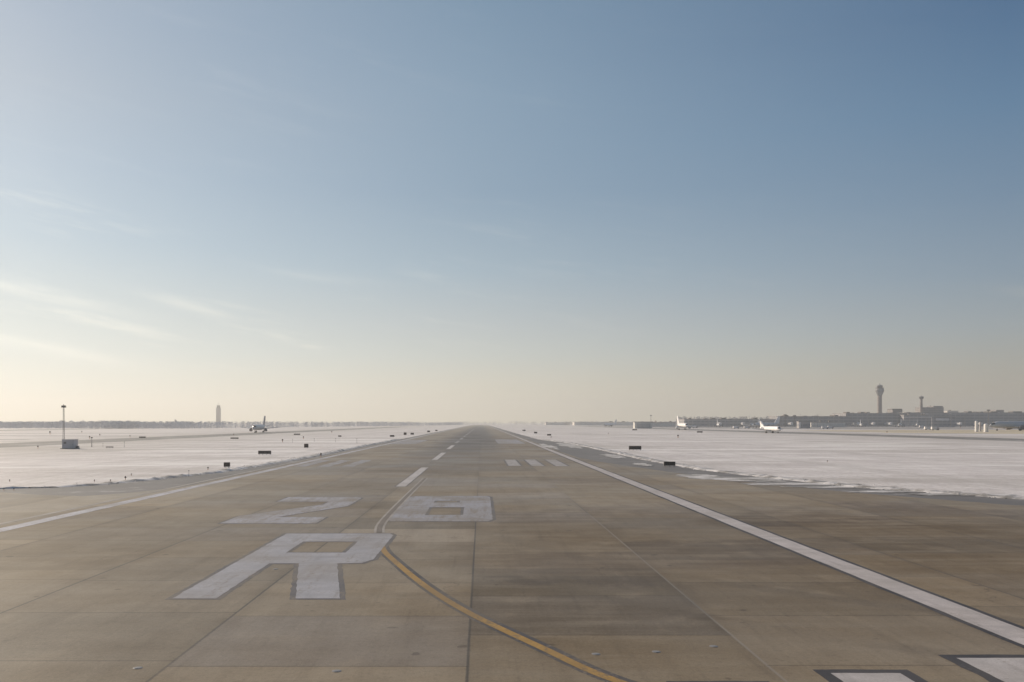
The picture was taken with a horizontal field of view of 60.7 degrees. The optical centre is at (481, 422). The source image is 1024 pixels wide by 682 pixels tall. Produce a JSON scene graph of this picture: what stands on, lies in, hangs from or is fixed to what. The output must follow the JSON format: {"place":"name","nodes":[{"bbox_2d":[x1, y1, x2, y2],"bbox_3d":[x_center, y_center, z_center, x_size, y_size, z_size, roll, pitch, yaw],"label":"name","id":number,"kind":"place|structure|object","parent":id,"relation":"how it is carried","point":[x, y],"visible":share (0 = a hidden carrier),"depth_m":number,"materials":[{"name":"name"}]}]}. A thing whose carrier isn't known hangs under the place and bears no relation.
{"place":"outdoors","nodes":[
{"label":"outdoors","id":0,"kind":"place"},
{"bbox_2d":[0,439,29,439],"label":"service road","id":1,"kind":"structure","parent":0,"point":[14,439],"depth_m":329.08,"materials":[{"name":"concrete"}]},
{"bbox_2d":[20,433,143,433],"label":"service road","id":2,"kind":"structure","parent":0,"point":[82,433],"depth_m":517.92,"materials":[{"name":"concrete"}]},
{"bbox_2d":[0,488,174,525],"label":"runway shoulder","id":3,"kind":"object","parent":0,"point":[14,506],"visible":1,"depth_m":68.10,"materials":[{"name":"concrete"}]},
{"bbox_2d":[0,425,326,430],"bbox_3d":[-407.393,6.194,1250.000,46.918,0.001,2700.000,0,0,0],"label":"runway","id":4,"kind":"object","parent":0,"point":[80,429],"visible":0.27,"depth_m":838.43,"materials":[{"name":"grey asphalt"}]},
{"bbox_2d":[0,427,393,447],"bbox_3d":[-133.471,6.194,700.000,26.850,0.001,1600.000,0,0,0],"label":"parallel taxiway","id":5,"kind":"structure","parent":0,"point":[23,444],"depth_m":350.20,"materials":[{"name":"grey asphalt"}]},
{"bbox_2d":[243,416,277,432],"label":"taxiing airliner","id":6,"kind":"object","parent":5,"relation":"on","point":[258,427],"visible":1,"depth_m":562.94,"materials":[{"name":"paint"}]},
{"bbox_2d":[216,403,220,421],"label":"control tower","id":7,"kind":"structure","parent":0,"point":[218,413],"depth_m":2495.18,"materials":[{"name":"white concrete"}]},
{"bbox_2d":[0,425,1023,681],"bbox_3d":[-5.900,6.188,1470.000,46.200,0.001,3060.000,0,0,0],"label":"runway","id":8,"kind":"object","parent":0,"point":[584,563],"visible":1,"depth_m":31.54,"materials":[{"name":"concrete"}]},
{"bbox_2d":[0,425,470,531],"bbox_3d":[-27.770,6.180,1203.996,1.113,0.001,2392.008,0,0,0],"label":"runway edge line","id":9,"kind":"object","parent":8,"relation":"on","point":[80,512],"visible":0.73,"depth_m":71.57,"materials":[{"name":"paint"}]},
{"bbox_2d":[165,533,396,599],"bbox_3d":[-7.888,6.182,39.849,6.508,0.004,18.551,0,0,0],"label":"runway letter","id":10,"kind":"object","parent":8,"relation":"on","point":[317,575],"visible":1,"depth_m":38.18,"materials":[{"name":"white paint"}]},
{"bbox_2d":[217,497,362,523],"bbox_3d":[-13.003,6.182,63.402,6.586,0.004,19.556,0,0,0],"label":"runway number","id":11,"kind":"object","parent":8,"relation":"on","point":[274,517],"visible":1,"depth_m":59.70,"materials":[{"name":"white paint"}]},
{"bbox_2d":[317,460,350,466],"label":"touchdown bar","id":12,"kind":"object","parent":8,"relation":"on","point":[334,463],"visible":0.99,"depth_m":133.49,"materials":[{"name":"white paint"}]},
{"bbox_2d":[341,460,370,466],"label":"touchdown bar","id":13,"kind":"object","parent":8,"relation":"on","point":[355,463],"visible":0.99,"depth_m":133.49,"materials":[{"name":"white paint"}]},
{"bbox_2d":[374,478,427,532],"bbox_3d":[-6.215,6.178,73.586,0.979,0.003,48.833,0,0,-1],"label":"lead on line","id":14,"kind":"object","parent":8,"relation":"on","point":[382,523],"visible":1,"depth_m":62.42,"materials":[{"name":"paint"}]},
{"bbox_2d":[391,440,426,443],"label":"aiming point block","id":15,"kind":"structure","parent":8,"relation":"on","point":[410,442],"depth_m":277.57,"materials":[{"name":"white paint"}]},
{"bbox_2d":[394,467,428,486],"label":"centreline stripe","id":16,"kind":"object","parent":8,"relation":"on","point":[408,480],"visible":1,"depth_m":99.17,"materials":[{"name":"white paint"}]},
{"bbox_2d":[431,453,445,459],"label":"centreline stripe","id":17,"kind":"object","parent":8,"relation":"on","point":[438,456],"visible":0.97,"depth_m":161.42,"materials":[{"name":"white paint"}]},
{"bbox_2d":[388,496,495,521],"bbox_3d":[-2.642,6.182,64.498,7.227,0.004,19.492,0,0,0],"label":"runway number","id":18,"kind":"object","parent":8,"relation":"on","point":[473,509],"visible":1,"depth_m":62.46,"materials":[{"name":"white paint"}]},
{"bbox_2d":[381,546,636,681],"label":"lead on line","id":19,"kind":"object","parent":8,"relation":"on","point":[438,594],"visible":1,"depth_m":26.29,"materials":[{"name":"yellow paint"}]},
{"bbox_2d":[494,439,525,443],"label":"aiming point block","id":20,"kind":"structure","parent":8,"relation":"on","point":[506,441],"depth_m":292.61,"materials":[{"name":"white paint"}]},
{"bbox_2d":[504,460,522,465],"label":"touchdown bar","id":21,"kind":"object","parent":8,"relation":"on","point":[512,463],"visible":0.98,"depth_m":133.57,"materials":[{"name":"white paint"}]},
{"bbox_2d":[524,460,544,465],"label":"touchdown bar","id":22,"kind":"object","parent":8,"relation":"on","point":[533,462],"visible":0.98,"depth_m":133.57,"materials":[{"name":"white paint"}]},
{"bbox_2d":[545,460,568,465],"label":"touchdown bar","id":23,"kind":"object","parent":8,"relation":"on","point":[556,463],"visible":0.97,"depth_m":133.57,"materials":[{"name":"white paint"}]},
{"bbox_2d":[666,681,768,681],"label":"threshold stripe","id":24,"kind":"object","parent":8,"relation":"on","point":[717,681],"visible":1,"depth_m":20.91,"materials":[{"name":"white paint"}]},
{"bbox_2d":[487,425,1023,647],"bbox_3d":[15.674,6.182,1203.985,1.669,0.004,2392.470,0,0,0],"label":"runway edge line","id":25,"kind":"object","parent":8,"relation":"on","point":[1001,628],"visible":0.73,"depth_m":35.66,"materials":[{"name":"paint"}]},
{"bbox_2d":[812,669,927,681],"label":"threshold stripe","id":26,"kind":"object","parent":8,"relation":"on","point":[851,675],"visible":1,"depth_m":21.39,"materials":[{"name":"white paint"}]},
{"bbox_2d":[939,654,1023,681],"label":"threshold stripe","id":27,"kind":"object","parent":8,"relation":"on","point":[998,668],"visible":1,"depth_m":22.27,"materials":[{"name":"white paint"}]},
{"bbox_2d":[0,423,1023,496],"bbox_3d":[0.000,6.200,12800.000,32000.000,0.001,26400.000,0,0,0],"label":"snow field","id":28,"kind":"structure","parent":0,"point":[980,466],"depth_m":190.40,"materials":[{"name":"white snow"}]},
{"bbox_2d":[61,404,65,438],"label":"light mast","id":29,"kind":"object","parent":28,"relation":"on","point":[63,406],"visible":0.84,"depth_m":213.81,"materials":[{"name":"grey metal"}]},
{"bbox_2d":[60,439,79,448],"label":"equipment hut","id":30,"kind":"object","parent":28,"relation":"on","point":[69,443],"visible":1,"depth_m":209.73,"materials":[{"name":"metal"}]},
{"bbox_2d":[0,439,399,488],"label":"snow bank","id":31,"kind":"structure","parent":28,"relation":"on","point":[219,470],"depth_m":109.02,"materials":[{"name":"white snow"}]},
{"bbox_2d":[224,462,229,467],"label":"airfield sign","id":32,"kind":"object","parent":28,"relation":"on","point":[226,464],"visible":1,"depth_m":121.41,"materials":[{"name":"grey metal"}]},
{"bbox_2d":[0,420,462,428],"bbox_3d":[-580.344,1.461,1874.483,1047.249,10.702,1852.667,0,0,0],"label":"treeline","id":33,"kind":"object","parent":28,"relation":"on","point":[111,424],"visible":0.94,"depth_m":1063.00,"materials":[{"name":"plant"}]},
{"bbox_2d":[258,451,270,454],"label":"airfield sign","id":34,"kind":"object","parent":28,"relation":"on","point":[264,452],"visible":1,"depth_m":170.62,"materials":[{"name":"grey metal"}]},
{"bbox_2d":[4,420,675,424],"bbox_3d":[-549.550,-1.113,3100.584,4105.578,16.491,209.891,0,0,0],"label":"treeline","id":35,"kind":"object","parent":28,"relation":"on","point":[395,422],"visible":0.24,"depth_m":3082.90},
{"bbox_2d":[572,421,632,424],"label":"hangar","id":36,"kind":"structure","parent":28,"relation":"on","point":[600,423],"depth_m":2400.00,"materials":[{"name":"grey metal"}]},
{"bbox_2d":[603,420,618,426],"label":"parked airliner","id":37,"kind":"object","parent":28,"relation":"on","point":[609,424],"visible":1,"depth_m":1497.76,"materials":[{"name":"white paint"}]},
{"bbox_2d":[562,421,672,424],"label":"treeline","id":38,"kind":"object","parent":28,"relation":"on","point":[592,421],"visible":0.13,"depth_m":2548.39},
{"bbox_2d":[629,446,640,449],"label":"airfield sign","id":39,"kind":"object","parent":28,"relation":"on","point":[634,447],"visible":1,"depth_m":198.75,"materials":[{"name":"grey metal"}]},
{"bbox_2d":[633,422,651,427],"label":"hangar","id":40,"kind":"structure","parent":28,"relation":"on","point":[642,424],"depth_m":999.60,"materials":[{"name":"white metal"}]},
{"bbox_2d":[636,423,649,427],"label":"door","id":41,"kind":"structure","parent":40,"relation":"in","point":[638,425],"depth_m":999.68,"materials":[{"name":"grey metal"}]},
{"bbox_2d":[676,415,768,423],"bbox_3d":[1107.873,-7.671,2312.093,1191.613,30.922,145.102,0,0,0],"label":"treeline","id":42,"kind":"object","parent":28,"relation":"on","point":[716,417],"visible":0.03,"depth_m":2304.13,"materials":[{"name":"plant"}]},
{"bbox_2d":[751,420,783,432],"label":"regional jet","id":43,"kind":"object","parent":28,"relation":"on","point":[770,428],"visible":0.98,"depth_m":539.05,"materials":[{"name":"white paint"}]},
{"bbox_2d":[539,439,1023,499],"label":"snow bank","id":44,"kind":"structure","parent":28,"relation":"on","point":[782,477],"depth_m":95.84,"materials":[{"name":"white snow"}]},
{"bbox_2d":[797,430,1023,433],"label":"dry grass verge","id":45,"kind":"structure","parent":28,"relation":"on","point":[982,431],"depth_m":640.32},
{"bbox_2d":[975,421,977,431],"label":"storage tank","id":46,"kind":"object","parent":45,"relation":"on","point":[976,426],"visible":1,"depth_m":613.14,"materials":[{"name":"grey metal"}]},
{"bbox_2d":[984,424,987,431],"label":"storage tank","id":47,"kind":"object","parent":45,"relation":"on","point":[985,427],"visible":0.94,"depth_m":602.31,"materials":[{"name":"grey metal"}]},
{"bbox_2d":[989,421,1023,430],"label":"parked airliner","id":48,"kind":"object","parent":45,"relation":"on","point":[1010,425],"visible":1,"depth_m":703.00,"materials":[{"name":"grey paint"}]},
{"bbox_2d":[0,425,1023,505],"bbox_3d":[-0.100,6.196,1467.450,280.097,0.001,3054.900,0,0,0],"label":"runway shoulder","id":49,"kind":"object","parent":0,"point":[583,452],"visible":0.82,"depth_m":91.06},
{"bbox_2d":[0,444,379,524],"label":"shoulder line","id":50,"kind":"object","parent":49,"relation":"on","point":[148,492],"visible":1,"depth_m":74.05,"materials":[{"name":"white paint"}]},
{"bbox_2d":[539,444,559,449],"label":"snow patch","id":51,"kind":"object","parent":49,"relation":"on","point":[546,445],"visible":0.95,"depth_m":229.04,"materials":[{"name":"white snow"}]},
{"bbox_2d":[556,443,581,448],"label":"snow patch","id":52,"kind":"object","parent":49,"relation":"on","point":[569,445],"visible":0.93,"depth_m":239.40,"materials":[{"name":"white snow"}]},
{"bbox_2d":[599,454,624,457],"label":"snow patch","id":53,"kind":"object","parent":49,"relation":"on","point":[613,456],"visible":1,"depth_m":160.48,"materials":[{"name":"white snow"}]},
{"bbox_2d":[634,463,651,465],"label":"snow patch","id":54,"kind":"object","parent":49,"relation":"on","point":[643,464],"visible":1,"depth_m":129.43,"materials":[{"name":"white snow"}]},
{"bbox_2d":[664,462,674,466],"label":"airfield sign","id":55,"kind":"object","parent":49,"relation":"on","point":[669,464],"visible":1,"depth_m":124.44,"materials":[{"name":"grey metal"}]},
{"bbox_2d":[675,474,726,478],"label":"snow patch","id":56,"kind":"object","parent":49,"relation":"on","point":[705,476],"visible":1,"depth_m":100.83,"materials":[{"name":"white snow"}]},
{"bbox_2d":[690,477,778,480],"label":"snow patch","id":57,"kind":"object","parent":49,"relation":"on","point":[744,478],"visible":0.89,"depth_m":97.38,"materials":[{"name":"white snow"}]},
{"bbox_2d":[732,480,787,481],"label":"snow patch","id":58,"kind":"object","parent":49,"relation":"on","point":[762,480],"visible":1,"depth_m":93.75,"materials":[{"name":"white snow"}]},
{"bbox_2d":[747,483,832,484],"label":"snow patch","id":59,"kind":"object","parent":49,"relation":"on","point":[787,484],"visible":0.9,"depth_m":87.82,"materials":[{"name":"white snow"}]},
{"bbox_2d":[780,486,893,487],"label":"snow patch","id":60,"kind":"object","parent":49,"relation":"on","point":[829,486],"visible":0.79,"depth_m":84.99,"materials":[{"name":"white snow"}]},
{"bbox_2d":[867,490,960,492],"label":"snow patch","id":61,"kind":"object","parent":49,"relation":"on","point":[902,491],"visible":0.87,"depth_m":78.63,"materials":[{"name":"white snow"}]},
{"bbox_2d":[911,493,1018,495],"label":"snow patch","id":62,"kind":"object","parent":49,"relation":"on","point":[960,495],"visible":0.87,"depth_m":75.28,"materials":[{"name":"white snow"}]},
{"bbox_2d":[0,0,1023,422],"label":"sky","id":63,"kind":"structure","parent":0,"point":[489,211],"materials":[{"name":"blue"}]},
{"bbox_2d":[545,422,569,424],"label":"cargo shed","id":64,"kind":"structure","parent":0,"point":[553,423],"depth_m":2700.00,"materials":[{"name":"grey metal"}]},
{"bbox_2d":[679,418,776,426],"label":"terminal building","id":65,"kind":"structure","parent":0,"point":[710,422],"depth_m":1500.00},
{"bbox_2d":[577,457,1023,617],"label":"runway shoulder","id":66,"kind":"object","parent":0,"point":[972,550],"visible":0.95,"depth_m":52.30,"materials":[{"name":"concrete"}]},
{"bbox_2d":[584,425,1017,429],"bbox_3d":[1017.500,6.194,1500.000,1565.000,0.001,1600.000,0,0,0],"label":"apron","id":67,"kind":"object","parent":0,"point":[901,427],"visible":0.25,"depth_m":1214.78,"materials":[{"name":"concrete"}]},
{"bbox_2d":[652,421,675,426],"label":"hangar","id":68,"kind":"structure","parent":67,"relation":"on","point":[659,424],"depth_m":1500.00,"materials":[{"name":"grey metal"}]},
{"bbox_2d":[753,416,783,427],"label":"parked airliner","id":69,"kind":"object","parent":67,"relation":"on","point":[776,422],"visible":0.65,"depth_m":1048.62,"materials":[{"name":"paint"}]},
{"bbox_2d":[768,415,848,426],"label":"terminal building","id":70,"kind":"structure","parent":67,"relation":"on","point":[787,419],"depth_m":1540.00,"materials":[{"name":"grey concrete"}]},
{"bbox_2d":[810,421,845,426],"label":"cargo shed","id":71,"kind":"structure","parent":67,"relation":"on","point":[830,423],"depth_m":1300.00,"materials":[{"name":"grey metal"}]},
{"bbox_2d":[875,383,883,412],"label":"control tower","id":72,"kind":"structure","parent":67,"relation":"on","point":[879,390],"depth_m":1756.19,"materials":[{"name":"concrete"}]},
{"bbox_2d":[887,409,901,412],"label":"rooftop block","id":73,"kind":"structure","parent":67,"relation":"on","point":[894,410],"depth_m":1681.25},
{"bbox_2d":[919,396,923,411],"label":"ramp tower","id":74,"kind":"structure","parent":67,"relation":"on","point":[921,403],"depth_m":1718.04,"materials":[{"name":"concrete"}]},
{"bbox_2d":[932,417,954,426],"bbox_3d":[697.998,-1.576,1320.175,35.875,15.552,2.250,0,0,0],"label":"terminal pier","id":75,"kind":"structure","parent":67,"relation":"on","point":[940,421],"depth_m":1320.00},
{"bbox_2d":[796,421,810,427],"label":"service building","id":76,"kind":"structure","parent":0,"point":[803,424],"depth_m":1050.00,"materials":[{"name":"grey metal"}]},
{"bbox_2d":[584,426,1023,440],"bbox_3d":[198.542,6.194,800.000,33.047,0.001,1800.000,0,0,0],"label":"parallel taxiway","id":77,"kind":"structure","parent":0,"point":[976,438],"depth_m":434.55,"materials":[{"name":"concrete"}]},
{"bbox_2d":[667,416,695,429],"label":"taxiing airliner","id":78,"kind":"object","parent":77,"relation":"on","point":[684,425],"visible":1,"depth_m":787.14,"materials":[{"name":"white paint"}]},
{"bbox_2d":[832,412,906,425],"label":"terminal building","id":79,"kind":"structure","parent":0,"point":[879,419],"depth_m":1580.00,"materials":[{"name":"grey concrete"}]},
{"bbox_2d":[809,431,931,431],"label":"service road","id":80,"kind":"structure","parent":0,"point":[870,431],"depth_m":639.70,"materials":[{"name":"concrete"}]},
{"bbox_2d":[900,413,932,426],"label":"terminal building","id":81,"kind":"structure","parent":0,"point":[923,419],"depth_m":1560.00,"materials":[{"name":"grey concrete"}]},
{"bbox_2d":[915,405,943,411],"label":"hotel block","id":82,"kind":"structure","parent":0,"point":[930,408],"depth_m":1760.00,"materials":[{"name":"grey concrete"}]},
{"bbox_2d":[922,433,987,433],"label":"service road","id":83,"kind":"structure","parent":0,"point":[954,433],"depth_m":517.34,"materials":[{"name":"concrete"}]},
{"bbox_2d":[904,411,1023,425],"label":"terminal building","id":84,"kind":"structure","parent":0,"point":[968,418],"depth_m":1640.00,"materials":[{"name":"grey concrete"}]}
]}

